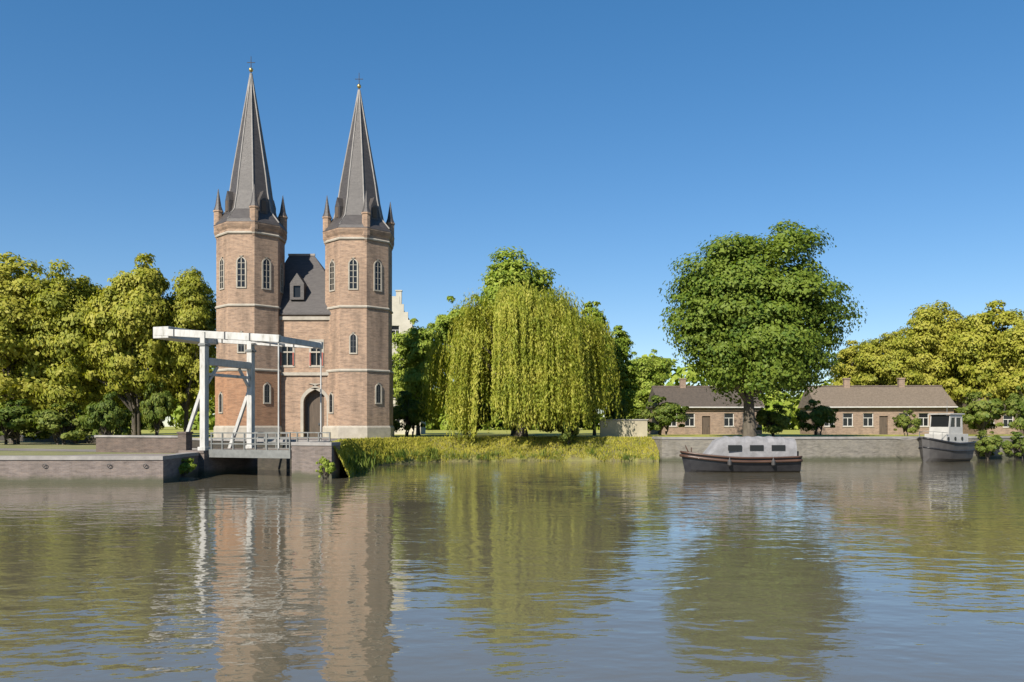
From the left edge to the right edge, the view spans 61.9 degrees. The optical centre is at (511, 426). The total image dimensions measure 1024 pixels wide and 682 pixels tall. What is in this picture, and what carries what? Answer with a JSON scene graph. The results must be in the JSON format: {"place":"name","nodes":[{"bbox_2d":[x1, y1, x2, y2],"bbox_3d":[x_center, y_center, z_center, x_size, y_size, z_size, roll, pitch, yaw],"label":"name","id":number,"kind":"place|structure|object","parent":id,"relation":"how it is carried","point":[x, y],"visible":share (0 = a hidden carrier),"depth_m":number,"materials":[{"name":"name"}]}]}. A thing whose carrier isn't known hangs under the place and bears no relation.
{"place":"outdoors","nodes":[
{"label":"outdoors","id":0,"kind":"place"},
{"bbox_2d":[0,448,95,451],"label":"bridge approach","id":1,"kind":"structure","parent":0,"point":[20,449],"depth_m":60.34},
{"bbox_2d":[0,454,170,455],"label":"quay path","id":2,"kind":"structure","parent":0,"point":[98,455],"depth_m":48.16,"materials":[{"name":"brick"}]},
{"bbox_2d":[0,441,175,455],"bbox_3d":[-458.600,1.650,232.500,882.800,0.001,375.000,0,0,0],"label":"quay ground","id":3,"kind":"structure","parent":0,"point":[35,445],"depth_m":63.52,"materials":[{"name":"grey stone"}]},
{"bbox_2d":[0,399,52,444],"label":"shrub","id":4,"kind":"object","parent":3,"relation":"on","point":[13,422],"visible":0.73,"depth_m":76.32,"materials":[{"name":"green plant"}]},
{"bbox_2d":[0,251,64,443],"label":"broadleaf tree","id":5,"kind":"object","parent":3,"relation":"on","point":[15,308],"visible":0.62,"depth_m":78.56,"materials":[{"name":"green plant"}]},
{"bbox_2d":[22,402,92,444],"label":"shrub","id":6,"kind":"object","parent":3,"relation":"on","point":[62,426],"visible":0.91,"depth_m":75.30,"materials":[{"name":"green plant"}]},
{"bbox_2d":[4,259,119,443],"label":"broadleaf tree","id":7,"kind":"object","parent":3,"relation":"on","point":[66,338],"visible":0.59,"depth_m":78.65,"materials":[{"name":"green plant"}]},
{"bbox_2d":[80,391,133,435],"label":"shrub","id":8,"kind":"object","parent":3,"relation":"on","point":[107,414],"visible":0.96,"depth_m":72.35,"materials":[{"name":"green plant"}]},
{"bbox_2d":[94,432,192,452],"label":"parapet wall","id":9,"kind":"structure","parent":3,"relation":"on","point":[145,443],"depth_m":53.26,"materials":[{"name":"brick"}]},
{"bbox_2d":[153,326,330,475],"bbox_3d":[-16.900,-0.600,53.721,10.000,11.200,5.300,0,0,20],"label":"drawbridge","id":10,"kind":"object","parent":3,"relation":"on","point":[230,459],"visible":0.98,"depth_m":52.35,"materials":[{"name":"white paint"}]},
{"bbox_2d":[179,476,194,479],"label":"earth bank","id":11,"kind":"structure","parent":0,"point":[184,478],"depth_m":48.25,"materials":[{"name":"brown soil"}]},
{"bbox_2d":[178,458,196,475],"bbox_3d":[-18.889,2.496,48.565,1.772,1.616,1.682,0,0,-25],"label":"shrub","id":12,"kind":"object","parent":11,"relation":"on","point":[184,467],"visible":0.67,"depth_m":48.39,"materials":[{"name":"green plant"}]},
{"bbox_2d":[291,438,359,440],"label":"road","id":13,"kind":"structure","parent":0,"point":[333,439],"depth_m":69.86,"materials":[{"name":"brick"}]},
{"bbox_2d":[330,435,658,477],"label":"grass bank","id":14,"kind":"structure","parent":0,"point":[571,458],"depth_m":74.69,"materials":[{"name":"green plant"}]},
{"bbox_2d":[558,410,579,443],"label":"shrub","id":15,"kind":"object","parent":14,"relation":"on","point":[565,435],"visible":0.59,"depth_m":75.89,"materials":[{"name":"green plant"}]},
{"bbox_2d":[0,458,1023,681],"bbox_3d":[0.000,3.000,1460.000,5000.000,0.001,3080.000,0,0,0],"label":"water","id":16,"kind":"structure","parent":0,"point":[674,571],"depth_m":17.16,"materials":[{"name":"brown liquid"}]},
{"bbox_2d":[0,448,198,482],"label":"quay wall","id":17,"kind":"structure","parent":16,"relation":"in","point":[89,469],"depth_m":45.00,"materials":[{"name":"brick"}]},
{"bbox_2d":[316,456,335,478],"bbox_3d":[-10.659,2.500,48.881,1.128,1.605,1.188,0,0,-4],"label":"shrub","id":18,"kind":"object","parent":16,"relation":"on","point":[329,467],"visible":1,"depth_m":48.65,"materials":[{"name":"green plant"}]},
{"bbox_2d":[340,445,659,474],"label":"reeds","id":19,"kind":"object","parent":16,"relation":"in","point":[357,462],"visible":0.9,"depth_m":71.36,"materials":[{"name":"green plant"}]},
{"bbox_2d":[679,436,802,471],"bbox_3d":[15.020,1.992,56.440,7.948,2.715,2.760,0,0,-4],"label":"canal boat","id":20,"kind":"object","parent":16,"relation":"on","point":[749,454],"visible":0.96,"depth_m":55.60,"materials":[{"name":"grey fabric"}]},
{"bbox_2d":[652,436,1023,460],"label":"quay wall","id":21,"kind":"structure","parent":16,"relation":"in","point":[836,448],"depth_m":75.08,"materials":[{"name":"grey brick"}]},
{"bbox_2d":[895,413,975,461],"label":"motor boat","id":22,"kind":"object","parent":16,"relation":"on","point":[945,439],"visible":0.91,"depth_m":72.51,"materials":[{"name":"grey metal"}]},
{"bbox_2d":[0,0,1023,426],"label":"sky","id":23,"kind":"structure","parent":0,"point":[602,141],"materials":[{"name":"blue"}]},
{"bbox_2d":[20,427,1023,437],"bbox_3d":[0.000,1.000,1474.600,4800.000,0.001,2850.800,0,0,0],"label":"ground","id":24,"kind":"structure","parent":0,"point":[172,431],"depth_m":104.50,"materials":[{"name":"green plant"}]},
{"bbox_2d":[88,391,149,433],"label":"broadleaf tree","id":25,"kind":"object","parent":24,"relation":"on","point":[122,404],"visible":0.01,"depth_m":104.53,"materials":[{"name":"green plant"}]},
{"bbox_2d":[114,408,147,429],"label":"shrub","id":26,"kind":"object","parent":24,"relation":"on","point":[143,425],"visible":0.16,"depth_m":94.40,"materials":[{"name":"green plant"}]},
{"bbox_2d":[81,253,185,434],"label":"broadleaf tree","id":27,"kind":"object","parent":24,"relation":"on","point":[127,304],"visible":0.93,"depth_m":78.13,"materials":[{"name":"green plant"}]},
{"bbox_2d":[139,381,173,434],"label":"shrub","id":28,"kind":"object","parent":24,"relation":"on","point":[156,407],"visible":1,"depth_m":77.38,"materials":[{"name":"green plant"}]},
{"bbox_2d":[0,435,331,469],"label":"canal wall","id":29,"kind":"structure","parent":24,"relation":"on","point":[278,463],"depth_m":61.65,"materials":[{"name":"brick"}]},
{"bbox_2d":[140,266,215,431],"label":"broadleaf tree","id":30,"kind":"object","parent":24,"relation":"on","point":[193,303],"visible":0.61,"depth_m":80.36,"materials":[{"name":"green plant"}]},
{"bbox_2d":[213,62,394,437],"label":"city gate","id":31,"kind":"structure","parent":24,"relation":"on","point":[339,306],"depth_m":72.33,"materials":[{"name":"brick"}]},
{"bbox_2d":[280,347,294,366],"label":"window","id":32,"kind":"structure","parent":31,"relation":"in","point":[287,354],"depth_m":73.25,"materials":[{"name":"stone"}]},
{"bbox_2d":[305,390,323,436],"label":"door","id":33,"kind":"structure","parent":31,"relation":"in","point":[312,402],"depth_m":73.63,"materials":[{"name":"brown wood"}]},
{"bbox_2d":[309,339,323,366],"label":"window","id":34,"kind":"structure","parent":31,"relation":"in","point":[314,354],"depth_m":73.06,"materials":[{"name":"stone"}]},
{"bbox_2d":[291,442,340,478],"bbox_3d":[-11.535,3.160,49.828,2.680,4.480,1.419,0,0,10],"label":"bridge abutment","id":35,"kind":"object","parent":24,"relation":"on","point":[306,456],"visible":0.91,"depth_m":49.47,"materials":[{"name":"brick"}]},
{"bbox_2d":[392,290,425,433],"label":"gabled house","id":36,"kind":"structure","parent":24,"relation":"on","point":[400,321],"depth_m":105.03,"materials":[{"name":"beige paint"}]},
{"bbox_2d":[392,326,398,336],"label":"window","id":37,"kind":"structure","parent":36,"relation":"in","point":[394,328],"depth_m":105.19,"materials":[{"name":"paint"}]},
{"bbox_2d":[393,390,433,436],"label":"shrub","id":38,"kind":"object","parent":24,"relation":"on","point":[408,410],"visible":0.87,"depth_m":83.17,"materials":[{"name":"green plant"}]},
{"bbox_2d":[0,353,831,429],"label":"distant wood","id":39,"kind":"object","parent":24,"relation":"on","point":[178,413],"visible":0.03,"depth_m":238.12,"materials":[{"name":"green plant"}]},
{"bbox_2d":[392,318,448,434],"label":"broadleaf tree","id":40,"kind":"object","parent":24,"relation":"on","point":[413,344],"visible":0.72,"depth_m":93.42,"materials":[{"name":"green plant"}]},
{"bbox_2d":[426,294,492,434],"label":"broadleaf tree","id":41,"kind":"object","parent":24,"relation":"on","point":[442,322],"visible":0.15,"depth_m":98.19,"materials":[{"name":"green plant"}]},
{"bbox_2d":[451,396,497,435],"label":"shrub","id":42,"kind":"object","parent":24,"relation":"on","point":[479,426],"visible":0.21,"depth_m":88.80,"materials":[{"name":"green plant"}]},
{"bbox_2d":[473,246,560,434],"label":"broadleaf tree","id":43,"kind":"object","parent":24,"relation":"on","point":[510,268],"visible":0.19,"depth_m":94.97,"materials":[{"name":"green plant"}]},
{"bbox_2d":[497,407,536,430],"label":"shrub","id":44,"kind":"object","parent":24,"relation":"on","point":[502,425],"visible":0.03,"depth_m":89.98,"materials":[{"name":"green plant"}]},
{"bbox_2d":[416,275,623,446],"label":"weeping willow","id":45,"kind":"object","parent":24,"relation":"on","point":[541,356],"visible":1,"depth_m":74.73,"materials":[{"name":"green plant"}]},
{"bbox_2d":[537,398,595,432],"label":"shrub","id":46,"kind":"object","parent":24,"relation":"on","point":[549,429],"visible":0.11,"depth_m":83.42,"materials":[{"name":"green plant"}]},
{"bbox_2d":[581,301,618,435],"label":"conical tree","id":47,"kind":"object","parent":24,"relation":"on","point":[589,305],"visible":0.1,"depth_m":92.42,"materials":[{"name":"green plant"}]},
{"bbox_2d":[603,391,629,418],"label":"shrub","id":48,"kind":"object","parent":24,"relation":"on","point":[624,411],"visible":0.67,"depth_m":85.33,"materials":[{"name":"green plant"}]},
{"bbox_2d":[599,419,648,436],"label":"garden wall","id":49,"kind":"structure","parent":24,"relation":"on","point":[626,427],"depth_m":79.45,"materials":[{"name":"paint"}]},
{"bbox_2d":[608,325,640,411],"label":"conical tree","id":50,"kind":"object","parent":24,"relation":"on","point":[629,369],"visible":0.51,"depth_m":97.04,"materials":[{"name":"green plant"}]},
{"bbox_2d":[623,349,675,418],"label":"broadleaf tree","id":51,"kind":"object","parent":24,"relation":"on","point":[647,379],"visible":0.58,"depth_m":114.32,"materials":[{"name":"green plant"}]},
{"bbox_2d":[633,395,689,434],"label":"shrub","id":52,"kind":"object","parent":24,"relation":"on","point":[664,414],"visible":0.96,"depth_m":92.98,"materials":[{"name":"green plant"}]},
{"bbox_2d":[646,378,764,434],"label":"brick house","id":53,"kind":"structure","parent":24,"relation":"on","point":[706,413],"depth_m":104.14,"materials":[{"name":"brick"}]},
{"bbox_2d":[669,414,677,426],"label":"window","id":54,"kind":"structure","parent":53,"relation":"in","point":[674,424],"depth_m":104.04,"materials":[{"name":"paint"}]},
{"bbox_2d":[685,413,695,426],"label":"window","id":55,"kind":"structure","parent":53,"relation":"in","point":[690,422],"depth_m":104.14,"materials":[{"name":"paint"}]},
{"bbox_2d":[702,417,709,433],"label":"door","id":56,"kind":"structure","parent":53,"relation":"in","point":[705,420],"depth_m":104.14,"materials":[{"name":"brown wood"}]},
{"bbox_2d":[724,413,734,426],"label":"window","id":57,"kind":"structure","parent":53,"relation":"in","point":[728,417],"depth_m":104.21,"materials":[{"name":"paint"}]},
{"bbox_2d":[658,219,867,436],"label":"broadleaf tree","id":58,"kind":"object","parent":24,"relation":"on","point":[749,305],"visible":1,"depth_m":76.49,"materials":[{"name":"green plant"}]},
{"bbox_2d":[755,404,791,436],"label":"shrub","id":59,"kind":"object","parent":24,"relation":"on","point":[774,422],"visible":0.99,"depth_m":83.23,"materials":[{"name":"green plant"}]},
{"bbox_2d":[794,399,838,434],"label":"shrub","id":60,"kind":"object","parent":24,"relation":"on","point":[817,416],"visible":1,"depth_m":97.39,"materials":[{"name":"green plant"}]},
{"bbox_2d":[827,340,880,385],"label":"broadleaf tree","id":61,"kind":"object","parent":24,"relation":"on","point":[846,354],"visible":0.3,"depth_m":116.80,"materials":[{"name":"green plant"}]},
{"bbox_2d":[798,378,957,434],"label":"brick house","id":62,"kind":"structure","parent":24,"relation":"on","point":[869,409],"depth_m":103.44,"materials":[{"name":"brick"}]},
{"bbox_2d":[824,416,833,426],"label":"window","id":63,"kind":"structure","parent":62,"relation":"in","point":[826,424],"depth_m":103.66,"materials":[{"name":"paint"}]},
{"bbox_2d":[842,413,853,426],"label":"window","id":64,"kind":"structure","parent":62,"relation":"in","point":[847,417],"depth_m":103.48,"materials":[{"name":"paint"}]},
{"bbox_2d":[863,413,873,426],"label":"window","id":65,"kind":"structure","parent":62,"relation":"in","point":[867,417],"depth_m":103.33,"materials":[{"name":"paint"}]},
{"bbox_2d":[879,416,886,433],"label":"door","id":66,"kind":"structure","parent":62,"relation":"in","point":[882,419],"depth_m":103.18,"materials":[{"name":"brown wood"}]},
{"bbox_2d":[919,413,929,426],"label":"window","id":67,"kind":"structure","parent":62,"relation":"in","point":[924,417],"depth_m":102.85,"materials":[{"name":"paint"}]},
{"bbox_2d":[850,328,931,384],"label":"broadleaf tree","id":68,"kind":"object","parent":24,"relation":"on","point":[886,356],"visible":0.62,"depth_m":111.60,"materials":[{"name":"green plant"}]},
{"bbox_2d":[892,410,921,435],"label":"shrub","id":69,"kind":"object","parent":24,"relation":"on","point":[904,422],"visible":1,"depth_m":87.63,"materials":[{"name":"green plant"}]},
{"bbox_2d":[896,300,971,409],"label":"broadleaf tree","id":70,"kind":"object","parent":24,"relation":"on","point":[934,327],"visible":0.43,"depth_m":113.10,"materials":[{"name":"green plant"}]},
{"bbox_2d":[932,300,1022,401],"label":"broadleaf tree","id":71,"kind":"object","parent":24,"relation":"on","point":[980,330],"visible":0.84,"depth_m":109.42,"materials":[{"name":"green plant"}]},
{"bbox_2d":[955,391,1006,431],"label":"shrub","id":72,"kind":"object","parent":24,"relation":"on","point":[980,415],"visible":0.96,"depth_m":95.13,"materials":[{"name":"green plant"}]},
{"bbox_2d":[972,430,1003,458],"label":"shrub","id":73,"kind":"object","parent":24,"relation":"on","point":[987,446],"visible":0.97,"depth_m":77.08,"materials":[{"name":"green plant"}]},
{"bbox_2d":[954,390,1023,433],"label":"brick house","id":74,"kind":"structure","parent":24,"relation":"on","point":[1005,428],"depth_m":106.61,"materials":[{"name":"brick"}]},
{"bbox_2d":[1003,415,1014,427],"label":"window","id":75,"kind":"structure","parent":74,"relation":"in","point":[1006,420],"depth_m":106.57,"materials":[{"name":"paint"}]},
{"bbox_2d":[981,308,1023,400],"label":"broadleaf tree","id":76,"kind":"object","parent":24,"relation":"on","point":[1009,382],"visible":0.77,"depth_m":106.00,"materials":[{"name":"green plant"}]},
{"bbox_2d":[1002,431,1023,458],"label":"shrub","id":77,"kind":"object","parent":24,"relation":"on","point":[1018,441],"visible":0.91,"depth_m":78.88,"materials":[{"name":"green plant"}]},
{"bbox_2d":[1003,383,1023,431],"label":"shrub","id":78,"kind":"object","parent":24,"relation":"on","point":[1014,406],"visible":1,"depth_m":93.92,"materials":[{"name":"green plant"}]},
{"bbox_2d":[870,436,910,436],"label":"quay road","id":79,"kind":"structure","parent":0,"point":[890,436],"depth_m":83.60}
]}

